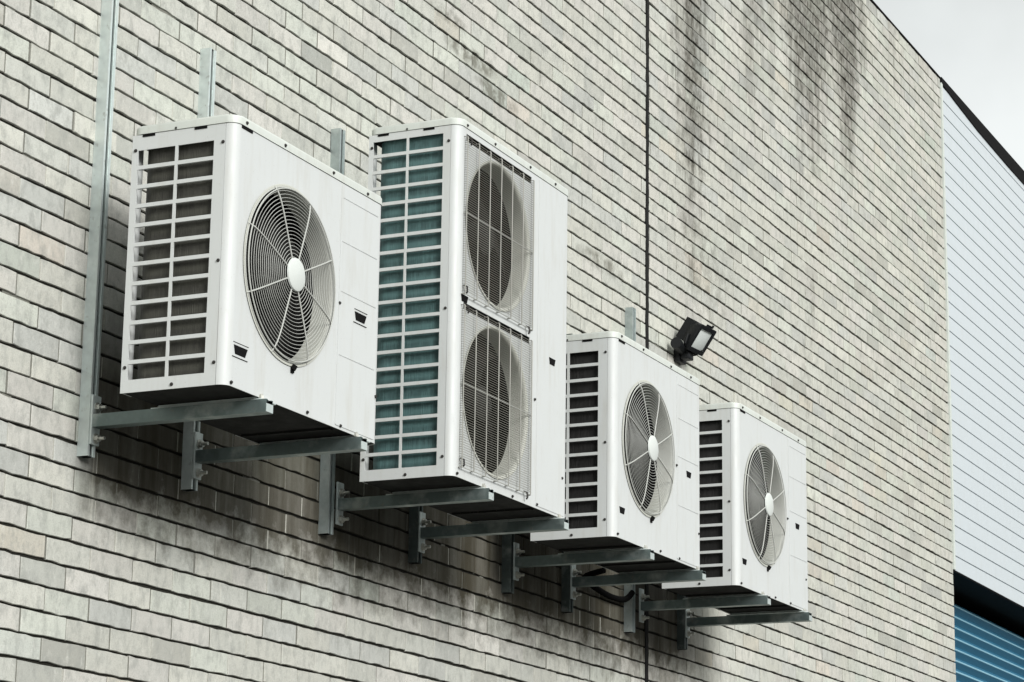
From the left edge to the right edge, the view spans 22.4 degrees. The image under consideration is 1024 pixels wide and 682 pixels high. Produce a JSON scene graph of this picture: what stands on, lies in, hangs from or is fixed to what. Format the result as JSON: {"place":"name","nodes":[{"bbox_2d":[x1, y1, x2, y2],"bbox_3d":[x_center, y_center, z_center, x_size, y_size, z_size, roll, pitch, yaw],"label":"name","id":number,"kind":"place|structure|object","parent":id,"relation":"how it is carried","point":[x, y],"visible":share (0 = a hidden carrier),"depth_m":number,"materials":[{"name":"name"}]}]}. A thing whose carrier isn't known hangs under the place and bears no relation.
{"place":"outdoors","nodes":[
{"label":"outdoors","id":0,"kind":"place"},
{"bbox_2d":[873,0,1023,169],"label":"sky","id":1,"kind":"structure","parent":0,"point":[976,46],"materials":[{"name":"white"}]},
{"label":"ground","id":2,"kind":"structure","parent":0,"visible":0},
{"bbox_2d":[0,0,1023,681],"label":"warehouse building","id":3,"kind":"structure","parent":2,"relation":"on","point":[810,212],"depth_m":12.21,"materials":[{"name":"beige brick"}]},
{"bbox_2d":[77,0,272,458],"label":"wall bracket","id":4,"kind":"object","parent":3,"relation":"attached to","point":[93,420],"depth_m":8.29,"materials":[{"name":"metal"}]},
{"bbox_2d":[181,47,366,491],"bbox_3d":[-0.786,-0.288,8.797,0.685,1.575,0.048,-6,-15,24],"label":"wall bracket","id":5,"kind":"object","parent":3,"relation":"attached to","point":[195,456],"depth_m":8.72,"materials":[{"name":"metal"}]},
{"bbox_2d":[120,114,381,445],"bbox_3d":[-0.813,-0.159,8.401,0.420,0.867,0.998,-6,-15,24],"label":"air conditioner","id":6,"kind":"object","parent":5,"relation":"on","point":[259,263],"visible":1,"depth_m":8.09,"materials":[{"name":"white paint"}]},
{"bbox_2d":[318,128,493,534],"bbox_3d":[-0.381,-0.069,9.662,0.672,1.573,0.098,-6,-15,24],"label":"wall bracket","id":7,"kind":"object","parent":3,"relation":"attached to","point":[327,461],"depth_m":9.59,"materials":[{"name":"metal"}]},
{"bbox_2d":[360,117,567,524],"bbox_3d":[-0.155,-0.042,9.872,0.410,1.349,1.024,-6,-15,24],"label":"air conditioner","id":8,"kind":"object","parent":7,"relation":"on","point":[471,358],"visible":0.96,"depth_m":9.57,"materials":[{"name":"white paint"}]},
{"bbox_2d":[408,506,568,563],"bbox_3d":[-0.086,0.159,10.265,0.672,1.425,0.048,-6,-15,24],"label":"wall bracket","id":9,"kind":"object","parent":3,"relation":"attached to","point":[419,532],"depth_m":10.15,"materials":[{"name":"metal"}]},
{"bbox_2d":[501,534,653,593],"bbox_3d":[0.284,0.354,11.040,0.672,1.425,0.069,-6,-15,24],"label":"wall bracket","id":10,"kind":"object","parent":3,"relation":"attached to","point":[513,562],"depth_m":10.96,"materials":[{"name":"metal"}]},
{"bbox_2d":[561,334,705,612],"bbox_3d":[0.543,0.564,11.567,0.672,1.275,0.048,-6,-15,24],"label":"wall bracket","id":11,"kind":"object","parent":3,"relation":"attached to","point":[571,582],"depth_m":11.47,"materials":[{"name":"metal"}]},
{"bbox_2d":[530,331,699,574],"bbox_3d":[0.472,0.506,11.128,0.420,0.869,1.020,-6,-15,24],"label":"air conditioner","id":12,"kind":"object","parent":11,"relation":"on","point":[632,449],"visible":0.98,"depth_m":10.79,"materials":[{"name":"white paint"}]},
{"bbox_2d":[670,316,716,364],"bbox_3d":[0.916,-0.010,13.087,0.200,0.225,0.250,-6,-15,24],"label":"floodlight","id":13,"kind":"object","parent":3,"relation":"attached to","point":[696,337],"visible":1,"depth_m":13.07,"materials":[{"name":"black metal"}]},
{"bbox_2d":[624,307,770,632],"bbox_3d":[0.876,0.588,12.281,0.686,1.577,0.131,-6,-15,24],"label":"wall bracket","id":14,"kind":"object","parent":3,"relation":"attached to","point":[629,605],"depth_m":12.19,"materials":[{"name":"metal"}]},
{"bbox_2d":[582,568,634,601],"bbox_3d":[0.438,1.133,11.908,0.129,0.088,0.644,-3,-14,15],"label":"insulated hose","id":15,"kind":"object","parent":14,"relation":"attached to","point":[613,597],"visible":0.84,"depth_m":11.91,"materials":[{"name":"black plastic"}]},
{"bbox_2d":[662,402,807,615],"bbox_3d":[1.088,0.828,12.386,0.420,0.861,1.026,-6,-15,24],"label":"air conditioner","id":16,"kind":"object","parent":14,"relation":"attached to","point":[753,502],"visible":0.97,"depth_m":12.05,"materials":[{"name":"white paint"}]},
{"bbox_2d":[677,594,811,649],"bbox_3d":[1.144,0.951,12.796,0.686,1.125,0.048,-6,-15,24],"label":"wall bracket","id":17,"kind":"object","parent":3,"relation":"attached to","point":[685,622],"depth_m":12.72,"materials":[{"name":"metal"}]},
{"bbox_2d":[953,604,1023,681],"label":"roller door","id":18,"kind":"structure","parent":3,"relation":"in","point":[985,651],"depth_m":19.20,"materials":[{"name":"blue paint"}]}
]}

